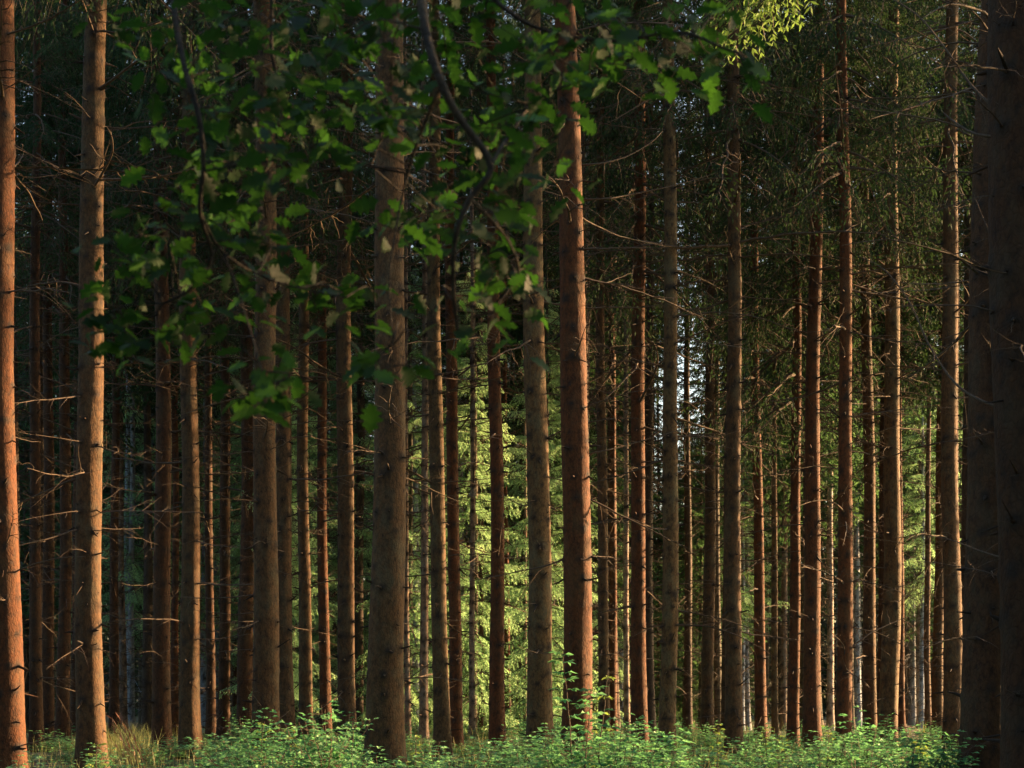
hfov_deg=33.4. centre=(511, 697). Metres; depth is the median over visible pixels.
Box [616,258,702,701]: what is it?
spruce tree
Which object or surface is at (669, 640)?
spruce tree
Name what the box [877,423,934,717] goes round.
spruce tree
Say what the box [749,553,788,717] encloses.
spruce tree
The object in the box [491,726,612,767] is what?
leafy shrub
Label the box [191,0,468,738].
spruce tree
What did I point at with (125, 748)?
dry grass tuft
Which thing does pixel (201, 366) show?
spruce tree
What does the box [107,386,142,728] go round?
spruce tree
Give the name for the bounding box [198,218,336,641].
spruce tree
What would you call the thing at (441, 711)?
spruce tree
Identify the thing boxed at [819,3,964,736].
spruce tree
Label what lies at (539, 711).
spruce tree
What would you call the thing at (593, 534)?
spruce tree
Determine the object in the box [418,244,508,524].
spruce tree
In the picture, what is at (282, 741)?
leafy shrub
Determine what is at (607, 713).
maple sapling
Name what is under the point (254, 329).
spruce tree
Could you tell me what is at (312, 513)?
spruce tree
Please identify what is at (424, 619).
spruce tree
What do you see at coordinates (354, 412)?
spruce tree
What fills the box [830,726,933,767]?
leafy shrub
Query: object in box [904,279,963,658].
spruce tree
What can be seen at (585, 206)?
spruce tree
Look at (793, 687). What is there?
spruce tree
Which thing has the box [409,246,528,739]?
spruce tree
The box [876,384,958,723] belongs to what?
spruce tree
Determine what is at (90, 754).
leafy sprig
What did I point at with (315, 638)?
spruce tree
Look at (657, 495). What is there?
spruce tree
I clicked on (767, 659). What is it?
spruce tree
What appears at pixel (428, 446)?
spruce tree
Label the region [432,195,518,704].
spruce tree
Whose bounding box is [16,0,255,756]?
spruce tree
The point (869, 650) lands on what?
spruce tree
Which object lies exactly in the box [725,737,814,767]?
leafy shrub
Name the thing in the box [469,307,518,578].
spruce tree
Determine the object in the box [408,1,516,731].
spruce tree
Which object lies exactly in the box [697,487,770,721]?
spruce tree
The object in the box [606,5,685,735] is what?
spruce tree
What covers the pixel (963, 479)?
spruce tree
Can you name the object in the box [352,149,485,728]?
spruce tree
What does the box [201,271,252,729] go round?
spruce tree
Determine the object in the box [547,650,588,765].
maple sapling
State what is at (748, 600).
spruce tree
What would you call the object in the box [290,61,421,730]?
spruce tree
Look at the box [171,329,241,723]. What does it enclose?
spruce tree
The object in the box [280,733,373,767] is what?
leafy shrub
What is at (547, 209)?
spruce tree
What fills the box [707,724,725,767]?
leafy sprig
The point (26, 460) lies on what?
spruce tree
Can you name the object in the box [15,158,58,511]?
spruce tree
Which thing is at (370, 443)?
spruce tree
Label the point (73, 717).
spruce tree
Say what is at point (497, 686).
spruce tree
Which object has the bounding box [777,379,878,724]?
spruce tree
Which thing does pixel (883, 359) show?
spruce tree
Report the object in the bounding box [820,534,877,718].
spruce tree
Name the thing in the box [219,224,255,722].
spruce tree
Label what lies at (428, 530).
spruce tree
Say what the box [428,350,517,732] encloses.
spruce tree
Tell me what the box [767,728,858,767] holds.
leafy shrub
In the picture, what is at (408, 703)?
spruce tree
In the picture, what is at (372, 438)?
spruce tree
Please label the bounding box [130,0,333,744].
spruce tree
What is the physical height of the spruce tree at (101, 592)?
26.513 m
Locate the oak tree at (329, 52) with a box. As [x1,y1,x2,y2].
[59,0,773,433]
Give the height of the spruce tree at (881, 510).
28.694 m
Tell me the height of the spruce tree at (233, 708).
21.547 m
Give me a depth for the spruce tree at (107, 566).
71.32 m
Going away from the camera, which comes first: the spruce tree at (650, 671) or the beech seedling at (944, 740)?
the beech seedling at (944, 740)
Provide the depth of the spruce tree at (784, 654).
69.90 m
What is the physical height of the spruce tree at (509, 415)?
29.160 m
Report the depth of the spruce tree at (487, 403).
62.75 m
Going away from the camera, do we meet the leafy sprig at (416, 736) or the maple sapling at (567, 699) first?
the maple sapling at (567, 699)
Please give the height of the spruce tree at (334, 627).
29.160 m
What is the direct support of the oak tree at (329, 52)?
on the ground at (193, 760)
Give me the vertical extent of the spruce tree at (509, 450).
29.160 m
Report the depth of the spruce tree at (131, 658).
57.14 m
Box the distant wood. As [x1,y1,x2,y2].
[54,436,943,715]
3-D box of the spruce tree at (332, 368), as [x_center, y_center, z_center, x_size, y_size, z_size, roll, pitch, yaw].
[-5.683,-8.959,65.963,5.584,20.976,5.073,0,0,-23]
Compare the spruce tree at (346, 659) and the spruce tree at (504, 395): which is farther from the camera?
the spruce tree at (504, 395)
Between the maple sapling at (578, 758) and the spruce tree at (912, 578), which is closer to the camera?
the maple sapling at (578, 758)
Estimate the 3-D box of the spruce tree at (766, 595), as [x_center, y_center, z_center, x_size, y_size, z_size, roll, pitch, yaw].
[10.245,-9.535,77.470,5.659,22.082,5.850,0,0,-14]
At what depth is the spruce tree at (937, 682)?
52.95 m
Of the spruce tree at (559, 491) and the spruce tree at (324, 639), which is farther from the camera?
the spruce tree at (559, 491)
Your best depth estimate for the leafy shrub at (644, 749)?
19.72 m
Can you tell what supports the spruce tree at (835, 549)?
on the ground at (193, 760)
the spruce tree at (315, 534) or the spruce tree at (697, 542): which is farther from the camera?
the spruce tree at (315, 534)
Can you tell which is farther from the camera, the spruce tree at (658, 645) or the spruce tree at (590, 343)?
the spruce tree at (658, 645)
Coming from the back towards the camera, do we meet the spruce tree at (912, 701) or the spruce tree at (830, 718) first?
the spruce tree at (912, 701)
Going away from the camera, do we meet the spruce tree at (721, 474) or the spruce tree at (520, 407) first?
the spruce tree at (520, 407)
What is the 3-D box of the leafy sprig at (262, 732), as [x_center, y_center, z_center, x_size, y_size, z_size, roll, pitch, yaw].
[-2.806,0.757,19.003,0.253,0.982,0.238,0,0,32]
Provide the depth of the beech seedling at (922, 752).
18.50 m
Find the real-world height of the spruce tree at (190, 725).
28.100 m
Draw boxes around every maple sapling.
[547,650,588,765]
[566,685,608,767]
[587,673,615,767]
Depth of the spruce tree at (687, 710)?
57.88 m
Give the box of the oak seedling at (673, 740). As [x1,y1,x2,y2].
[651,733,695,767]
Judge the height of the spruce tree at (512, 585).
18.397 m
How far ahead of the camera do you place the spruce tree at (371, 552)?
62.86 m
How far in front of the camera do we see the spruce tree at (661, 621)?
84.08 m
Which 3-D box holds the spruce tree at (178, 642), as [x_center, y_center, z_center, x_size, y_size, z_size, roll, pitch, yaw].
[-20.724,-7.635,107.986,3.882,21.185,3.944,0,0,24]
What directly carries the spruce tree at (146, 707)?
on the ground at (193, 760)
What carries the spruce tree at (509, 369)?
on the ground at (193, 760)
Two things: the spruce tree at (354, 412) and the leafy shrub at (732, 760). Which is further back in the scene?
the spruce tree at (354, 412)
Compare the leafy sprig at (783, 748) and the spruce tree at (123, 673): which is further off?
the spruce tree at (123, 673)
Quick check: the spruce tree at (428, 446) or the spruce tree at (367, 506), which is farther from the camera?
the spruce tree at (367, 506)
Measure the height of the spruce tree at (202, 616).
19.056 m
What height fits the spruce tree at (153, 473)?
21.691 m
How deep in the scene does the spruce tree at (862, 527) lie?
75.40 m
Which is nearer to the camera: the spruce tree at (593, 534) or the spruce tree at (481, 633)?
the spruce tree at (481, 633)
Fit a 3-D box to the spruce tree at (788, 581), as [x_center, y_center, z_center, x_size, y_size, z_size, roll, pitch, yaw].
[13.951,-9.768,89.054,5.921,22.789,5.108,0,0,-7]
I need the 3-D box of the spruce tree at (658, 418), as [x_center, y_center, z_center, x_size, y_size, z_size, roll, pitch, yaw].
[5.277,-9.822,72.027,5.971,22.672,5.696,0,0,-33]
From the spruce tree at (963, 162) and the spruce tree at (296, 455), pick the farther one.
the spruce tree at (296, 455)
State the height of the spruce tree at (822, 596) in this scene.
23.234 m
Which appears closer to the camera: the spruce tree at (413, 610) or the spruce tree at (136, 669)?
the spruce tree at (413, 610)
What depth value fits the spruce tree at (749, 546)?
95.50 m
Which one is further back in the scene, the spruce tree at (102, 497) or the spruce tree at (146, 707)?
the spruce tree at (102, 497)
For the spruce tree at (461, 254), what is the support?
on the ground at (193, 760)
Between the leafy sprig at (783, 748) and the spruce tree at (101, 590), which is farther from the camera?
the spruce tree at (101, 590)
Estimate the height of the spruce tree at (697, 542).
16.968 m
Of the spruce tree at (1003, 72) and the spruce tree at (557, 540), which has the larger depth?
the spruce tree at (557, 540)
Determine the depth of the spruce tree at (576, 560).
25.00 m
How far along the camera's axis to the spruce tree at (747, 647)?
69.91 m
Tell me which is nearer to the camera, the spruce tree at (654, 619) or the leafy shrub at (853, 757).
the leafy shrub at (853, 757)
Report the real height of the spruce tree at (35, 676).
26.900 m
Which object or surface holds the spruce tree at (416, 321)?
on the ground at (193, 760)
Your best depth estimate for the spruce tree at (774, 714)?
51.36 m
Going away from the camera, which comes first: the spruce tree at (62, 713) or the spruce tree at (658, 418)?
the spruce tree at (62, 713)
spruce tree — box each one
[0,0,175,767]
[14,0,141,745]
[14,0,154,752]
[14,0,177,748]
[14,0,230,767]
[14,1,178,716]
[14,3,123,710]
[14,37,79,722]
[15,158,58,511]
[15,198,58,657]
[15,204,110,732]
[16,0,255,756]
[17,3,154,737]
[17,207,136,714]
[17,234,71,626]
[18,0,204,737]
[18,292,180,708]
[20,0,216,734]
[22,352,155,690]
[40,0,305,758]
[53,385,135,692]
[54,385,137,705]
[54,401,137,696]
[54,590,71,708]
[56,251,172,733]
[71,149,234,727]
[71,284,205,705]
[103,43,218,734]
[103,315,232,710]
[103,591,138,718]
[104,9,253,737]
[105,11,297,740]
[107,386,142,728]
[116,0,254,708]
[125,324,240,675]
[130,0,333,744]
[139,3,334,747]
[142,197,239,732]
[146,0,375,758]
[153,280,241,705]
[156,0,408,749]
[170,576,180,685]
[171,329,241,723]
[173,14,335,725]
[174,2,426,740]
[178,363,241,662]
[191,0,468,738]
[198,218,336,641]
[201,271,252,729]
[213,278,336,729]
[217,0,551,767]
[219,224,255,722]
[219,290,337,721]
[220,6,425,735]
[232,143,336,701]
[252,93,370,712]
[253,193,371,719]
[290,14,418,709]
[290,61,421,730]
[291,278,373,733]
[292,162,374,727]
[292,212,419,694]
[292,329,374,729]
[292,344,365,725]
[310,250,372,699]
[311,0,478,739]
[313,0,558,765]
[320,0,586,752]
[328,32,512,743]
[328,124,374,703]
[329,375,374,702]
[336,196,478,734]
[337,389,447,732]
[351,0,627,752]
[351,351,374,616]
[352,102,445,546]
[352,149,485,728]
[352,192,421,681]
[353,1,467,688]
[371,147,486,709]
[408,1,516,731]
[408,1,559,739]
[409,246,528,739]
[411,126,489,640]
[412,63,522,709]
[413,0,721,767]
[415,0,684,752]
[416,24,520,728]
[417,334,489,730]
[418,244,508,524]
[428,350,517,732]
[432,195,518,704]
[440,1,560,736]
[441,11,526,739]
[441,217,515,727]
[445,167,518,621]
[454,12,563,695]
[460,191,559,719]
[465,106,660,697]
[469,150,557,685]
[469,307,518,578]
[469,398,518,700]
[475,23,607,705]
[477,309,558,725]
[478,194,597,728]
[482,220,608,738]
[483,2,562,721]
[487,3,608,692]
[497,0,725,745]
[498,1,663,714]
[508,361,560,690]
[519,6,658,712]
[528,21,629,702]
[541,0,763,751]
[542,0,802,759]
[543,105,680,733]
[550,2,689,734]
[555,257,662,692]
[555,373,630,726]
[556,266,682,709]
[559,201,645,722]
[560,355,662,715]
[583,0,900,762]
[585,0,741,736]
[590,281,696,715]
[591,115,697,712]
[605,332,680,725]
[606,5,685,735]
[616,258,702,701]
[623,524,662,703]
[626,0,831,745]
[629,399,745,727]
[630,21,749,732]
[647,15,790,738]
[649,2,838,739]
[652,336,768,726]
[653,153,781,732]
[653,224,683,722]
[654,427,754,727]
[654,508,696,721]
[660,67,801,716]
[661,444,723,723]
[682,365,770,686]
[685,0,1000,767]
[687,0,884,752]
[689,0,967,752]
[692,333,769,705]
[693,261,788,730]
[694,0,839,737]
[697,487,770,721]
[699,345,789,707]
[703,350,788,730]
[719,3,911,711]
[719,137,838,730]
[720,351,834,690]
[721,0,969,751]
[722,349,800,721]
[741,337,862,667]
[743,4,906,711]
[746,229,871,729]
[749,358,789,719]
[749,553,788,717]
[757,0,972,741]
[762,183,935,727]
[764,504,836,673]
[768,524,826,716]
[771,165,880,730]
[776,1,963,719]
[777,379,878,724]
[799,0,972,754]
[800,289,915,686]
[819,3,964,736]
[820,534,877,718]
[821,403,916,692]
[822,0,963,714]
[824,0,980,754]
[824,287,907,727]
[824,298,935,660]
[824,535,915,690]
[825,143,963,725]
[854,143,963,727]
[855,321,962,728]
[858,0,1023,767]
[859,326,963,725]
[861,580,877,699]
[868,3,979,726]
[871,0,963,734]
[872,234,963,732]
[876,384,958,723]
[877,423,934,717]
[878,0,979,723]
[898,0,980,614]
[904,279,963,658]
[915,574,943,706]
[926,52,977,345]
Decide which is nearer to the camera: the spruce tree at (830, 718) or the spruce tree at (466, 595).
the spruce tree at (466, 595)
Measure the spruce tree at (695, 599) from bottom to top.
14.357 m
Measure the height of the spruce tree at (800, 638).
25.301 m
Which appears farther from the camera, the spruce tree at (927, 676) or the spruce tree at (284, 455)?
the spruce tree at (927, 676)
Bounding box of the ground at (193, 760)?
[26,703,933,767]
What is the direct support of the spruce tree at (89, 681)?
on the ground at (193, 760)
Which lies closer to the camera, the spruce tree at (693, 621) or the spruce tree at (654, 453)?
the spruce tree at (693, 621)
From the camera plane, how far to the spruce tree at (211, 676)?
47.81 m
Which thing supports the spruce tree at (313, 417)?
on the ground at (193, 760)
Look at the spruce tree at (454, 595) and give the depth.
37.50 m
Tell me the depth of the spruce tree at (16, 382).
49.94 m
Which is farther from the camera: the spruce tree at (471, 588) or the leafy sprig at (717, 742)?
the spruce tree at (471, 588)
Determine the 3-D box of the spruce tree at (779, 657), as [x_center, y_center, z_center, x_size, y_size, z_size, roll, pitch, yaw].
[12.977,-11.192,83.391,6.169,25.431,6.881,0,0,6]
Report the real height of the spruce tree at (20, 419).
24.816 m
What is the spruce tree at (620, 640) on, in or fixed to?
on the ground at (193, 760)
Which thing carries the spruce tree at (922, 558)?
on the ground at (193, 760)
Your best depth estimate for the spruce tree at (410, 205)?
62.87 m
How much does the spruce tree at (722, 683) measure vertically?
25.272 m
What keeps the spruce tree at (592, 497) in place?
on the ground at (193, 760)
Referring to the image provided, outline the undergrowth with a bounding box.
[6,700,985,767]
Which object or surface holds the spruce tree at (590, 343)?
on the ground at (193, 760)
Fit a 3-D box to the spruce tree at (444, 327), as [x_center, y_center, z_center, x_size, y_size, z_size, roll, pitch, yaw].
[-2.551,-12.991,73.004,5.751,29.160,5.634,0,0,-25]
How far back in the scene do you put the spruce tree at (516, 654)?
49.88 m
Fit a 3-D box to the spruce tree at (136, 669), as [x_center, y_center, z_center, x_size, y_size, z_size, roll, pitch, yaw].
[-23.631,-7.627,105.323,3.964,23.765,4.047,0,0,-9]
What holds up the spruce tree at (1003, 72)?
on the ground at (193, 760)
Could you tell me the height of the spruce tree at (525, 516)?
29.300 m
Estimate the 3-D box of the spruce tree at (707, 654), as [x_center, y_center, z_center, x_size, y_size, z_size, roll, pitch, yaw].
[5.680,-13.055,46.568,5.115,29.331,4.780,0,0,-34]
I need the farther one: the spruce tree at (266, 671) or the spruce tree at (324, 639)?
the spruce tree at (324, 639)
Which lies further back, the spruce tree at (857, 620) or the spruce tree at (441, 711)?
the spruce tree at (857, 620)
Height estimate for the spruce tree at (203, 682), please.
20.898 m
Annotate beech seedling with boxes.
[913,741,929,767]
[931,731,955,767]
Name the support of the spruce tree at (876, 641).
on the ground at (193, 760)
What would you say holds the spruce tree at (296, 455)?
on the ground at (193, 760)
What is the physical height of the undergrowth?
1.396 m
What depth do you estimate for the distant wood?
122.00 m
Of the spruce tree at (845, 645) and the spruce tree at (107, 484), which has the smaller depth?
the spruce tree at (845, 645)
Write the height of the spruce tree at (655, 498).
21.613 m
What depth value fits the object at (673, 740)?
18.49 m
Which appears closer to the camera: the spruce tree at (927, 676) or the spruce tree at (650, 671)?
the spruce tree at (650, 671)
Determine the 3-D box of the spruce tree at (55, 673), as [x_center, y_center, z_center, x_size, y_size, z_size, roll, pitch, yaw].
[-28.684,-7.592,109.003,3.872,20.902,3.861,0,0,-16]
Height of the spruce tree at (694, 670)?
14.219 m
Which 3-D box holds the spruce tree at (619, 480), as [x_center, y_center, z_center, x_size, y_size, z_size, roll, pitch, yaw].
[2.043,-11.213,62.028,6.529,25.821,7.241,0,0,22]
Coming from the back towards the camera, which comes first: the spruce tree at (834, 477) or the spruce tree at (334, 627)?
the spruce tree at (334, 627)
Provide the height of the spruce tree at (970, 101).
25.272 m
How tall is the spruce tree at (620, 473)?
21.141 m
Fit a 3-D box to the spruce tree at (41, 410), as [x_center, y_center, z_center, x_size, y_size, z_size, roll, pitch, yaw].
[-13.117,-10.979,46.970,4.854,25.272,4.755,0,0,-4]
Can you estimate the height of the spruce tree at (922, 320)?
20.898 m
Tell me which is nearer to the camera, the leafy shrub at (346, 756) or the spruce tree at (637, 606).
the leafy shrub at (346, 756)
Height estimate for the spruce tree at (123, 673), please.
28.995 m
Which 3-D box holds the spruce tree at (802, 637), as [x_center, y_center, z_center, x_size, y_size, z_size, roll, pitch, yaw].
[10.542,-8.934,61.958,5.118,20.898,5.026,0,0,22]
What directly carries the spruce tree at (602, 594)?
on the ground at (193, 760)
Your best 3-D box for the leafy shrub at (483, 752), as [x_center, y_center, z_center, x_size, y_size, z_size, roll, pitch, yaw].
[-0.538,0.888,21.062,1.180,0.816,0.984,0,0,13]
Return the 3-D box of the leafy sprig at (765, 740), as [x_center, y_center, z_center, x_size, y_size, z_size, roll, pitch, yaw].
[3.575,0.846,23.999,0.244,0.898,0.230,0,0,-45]
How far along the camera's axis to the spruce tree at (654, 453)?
83.71 m
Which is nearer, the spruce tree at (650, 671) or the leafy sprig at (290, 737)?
the leafy sprig at (290, 737)
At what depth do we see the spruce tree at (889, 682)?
39.53 m
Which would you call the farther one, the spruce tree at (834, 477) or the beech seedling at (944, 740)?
the spruce tree at (834, 477)
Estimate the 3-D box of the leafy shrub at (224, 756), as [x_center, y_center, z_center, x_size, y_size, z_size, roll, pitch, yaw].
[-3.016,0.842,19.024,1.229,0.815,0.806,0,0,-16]
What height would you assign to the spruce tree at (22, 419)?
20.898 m
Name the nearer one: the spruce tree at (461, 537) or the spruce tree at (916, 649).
the spruce tree at (461, 537)
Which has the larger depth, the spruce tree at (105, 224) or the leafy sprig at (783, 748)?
the spruce tree at (105, 224)
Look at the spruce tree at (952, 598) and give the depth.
33.35 m
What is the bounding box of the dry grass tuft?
[106,713,147,767]
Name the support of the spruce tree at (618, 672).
on the ground at (193, 760)
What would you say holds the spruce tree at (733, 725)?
on the ground at (193, 760)
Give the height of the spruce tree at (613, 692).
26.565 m
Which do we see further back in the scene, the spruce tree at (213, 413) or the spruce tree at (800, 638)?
the spruce tree at (800, 638)
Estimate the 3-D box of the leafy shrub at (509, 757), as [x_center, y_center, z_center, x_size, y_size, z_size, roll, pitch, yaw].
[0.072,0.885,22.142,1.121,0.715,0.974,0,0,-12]
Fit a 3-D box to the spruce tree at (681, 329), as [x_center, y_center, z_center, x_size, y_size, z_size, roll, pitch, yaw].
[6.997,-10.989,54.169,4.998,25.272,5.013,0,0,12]
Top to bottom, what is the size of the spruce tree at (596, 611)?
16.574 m
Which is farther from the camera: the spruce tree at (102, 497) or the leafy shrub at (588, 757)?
the spruce tree at (102, 497)
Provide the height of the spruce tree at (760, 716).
28.100 m
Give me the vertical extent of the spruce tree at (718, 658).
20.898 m
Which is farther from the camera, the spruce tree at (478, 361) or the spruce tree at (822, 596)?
the spruce tree at (822, 596)
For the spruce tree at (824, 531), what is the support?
on the ground at (193, 760)
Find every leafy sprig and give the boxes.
[86,743,108,767]
[250,722,272,767]
[281,728,298,760]
[343,722,363,767]
[406,733,422,764]
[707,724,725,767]
[757,726,775,767]
[775,735,790,765]
[820,725,836,767]
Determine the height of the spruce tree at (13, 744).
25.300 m
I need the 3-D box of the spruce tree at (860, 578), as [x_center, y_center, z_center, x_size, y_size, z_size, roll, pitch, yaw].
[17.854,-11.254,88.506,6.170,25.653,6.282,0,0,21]
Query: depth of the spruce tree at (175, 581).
54.05 m
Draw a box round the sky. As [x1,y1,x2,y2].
[18,0,978,699]
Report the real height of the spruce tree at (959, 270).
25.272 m
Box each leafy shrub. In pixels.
[184,736,295,767]
[228,723,318,767]
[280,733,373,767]
[388,741,450,767]
[434,737,514,767]
[479,739,557,767]
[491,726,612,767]
[536,727,648,767]
[596,724,669,767]
[678,742,783,767]
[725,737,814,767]
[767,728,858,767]
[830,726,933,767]
[857,734,955,767]
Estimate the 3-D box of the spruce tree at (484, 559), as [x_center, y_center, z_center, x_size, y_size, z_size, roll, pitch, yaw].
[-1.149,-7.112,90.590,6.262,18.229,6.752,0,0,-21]
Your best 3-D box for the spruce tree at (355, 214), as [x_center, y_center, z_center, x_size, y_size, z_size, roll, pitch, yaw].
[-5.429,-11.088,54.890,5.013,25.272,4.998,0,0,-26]
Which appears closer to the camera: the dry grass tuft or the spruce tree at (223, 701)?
the dry grass tuft
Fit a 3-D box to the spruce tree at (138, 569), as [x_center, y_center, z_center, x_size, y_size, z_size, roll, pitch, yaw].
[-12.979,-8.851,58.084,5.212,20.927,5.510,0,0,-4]
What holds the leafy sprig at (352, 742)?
on the ground at (193, 760)
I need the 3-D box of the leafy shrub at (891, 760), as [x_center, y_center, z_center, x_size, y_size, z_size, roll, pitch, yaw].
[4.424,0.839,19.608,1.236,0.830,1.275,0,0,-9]
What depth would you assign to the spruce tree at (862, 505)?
69.51 m
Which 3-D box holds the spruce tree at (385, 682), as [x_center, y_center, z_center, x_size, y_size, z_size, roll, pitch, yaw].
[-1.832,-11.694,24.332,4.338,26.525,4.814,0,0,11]
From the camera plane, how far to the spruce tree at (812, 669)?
37.63 m
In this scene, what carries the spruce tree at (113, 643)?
on the ground at (193, 760)
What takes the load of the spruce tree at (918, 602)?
on the ground at (193, 760)
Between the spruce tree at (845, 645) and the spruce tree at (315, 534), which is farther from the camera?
the spruce tree at (315, 534)
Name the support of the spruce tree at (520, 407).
on the ground at (193, 760)
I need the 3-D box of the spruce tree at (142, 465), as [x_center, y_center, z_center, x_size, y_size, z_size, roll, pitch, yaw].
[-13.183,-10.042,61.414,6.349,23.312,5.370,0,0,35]
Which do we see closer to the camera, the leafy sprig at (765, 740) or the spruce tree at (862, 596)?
the leafy sprig at (765, 740)
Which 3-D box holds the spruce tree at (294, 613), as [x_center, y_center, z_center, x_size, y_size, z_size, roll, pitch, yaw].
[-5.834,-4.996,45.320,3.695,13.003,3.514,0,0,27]
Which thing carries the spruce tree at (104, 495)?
on the ground at (193, 760)
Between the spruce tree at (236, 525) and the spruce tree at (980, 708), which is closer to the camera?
the spruce tree at (980, 708)
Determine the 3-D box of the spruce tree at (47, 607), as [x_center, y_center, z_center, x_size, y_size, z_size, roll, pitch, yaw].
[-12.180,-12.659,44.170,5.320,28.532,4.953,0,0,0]
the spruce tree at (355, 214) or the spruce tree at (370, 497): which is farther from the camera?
the spruce tree at (370, 497)
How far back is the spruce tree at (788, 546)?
73.43 m
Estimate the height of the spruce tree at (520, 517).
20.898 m
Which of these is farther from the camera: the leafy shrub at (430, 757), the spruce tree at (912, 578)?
the spruce tree at (912, 578)
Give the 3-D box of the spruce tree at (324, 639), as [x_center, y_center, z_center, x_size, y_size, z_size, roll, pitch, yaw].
[-4.915,-12.282,44.112,5.166,27.700,5.652,0,0,28]
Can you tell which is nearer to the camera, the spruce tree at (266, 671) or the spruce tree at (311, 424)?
the spruce tree at (266, 671)
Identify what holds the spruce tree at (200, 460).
on the ground at (193, 760)
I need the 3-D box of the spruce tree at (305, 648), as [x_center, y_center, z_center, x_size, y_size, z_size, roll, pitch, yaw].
[-5.290,-11.496,41.846,5.612,26.126,4.659,0,0,-33]
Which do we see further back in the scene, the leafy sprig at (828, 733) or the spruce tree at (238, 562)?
the spruce tree at (238, 562)
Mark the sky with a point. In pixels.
(682, 366)

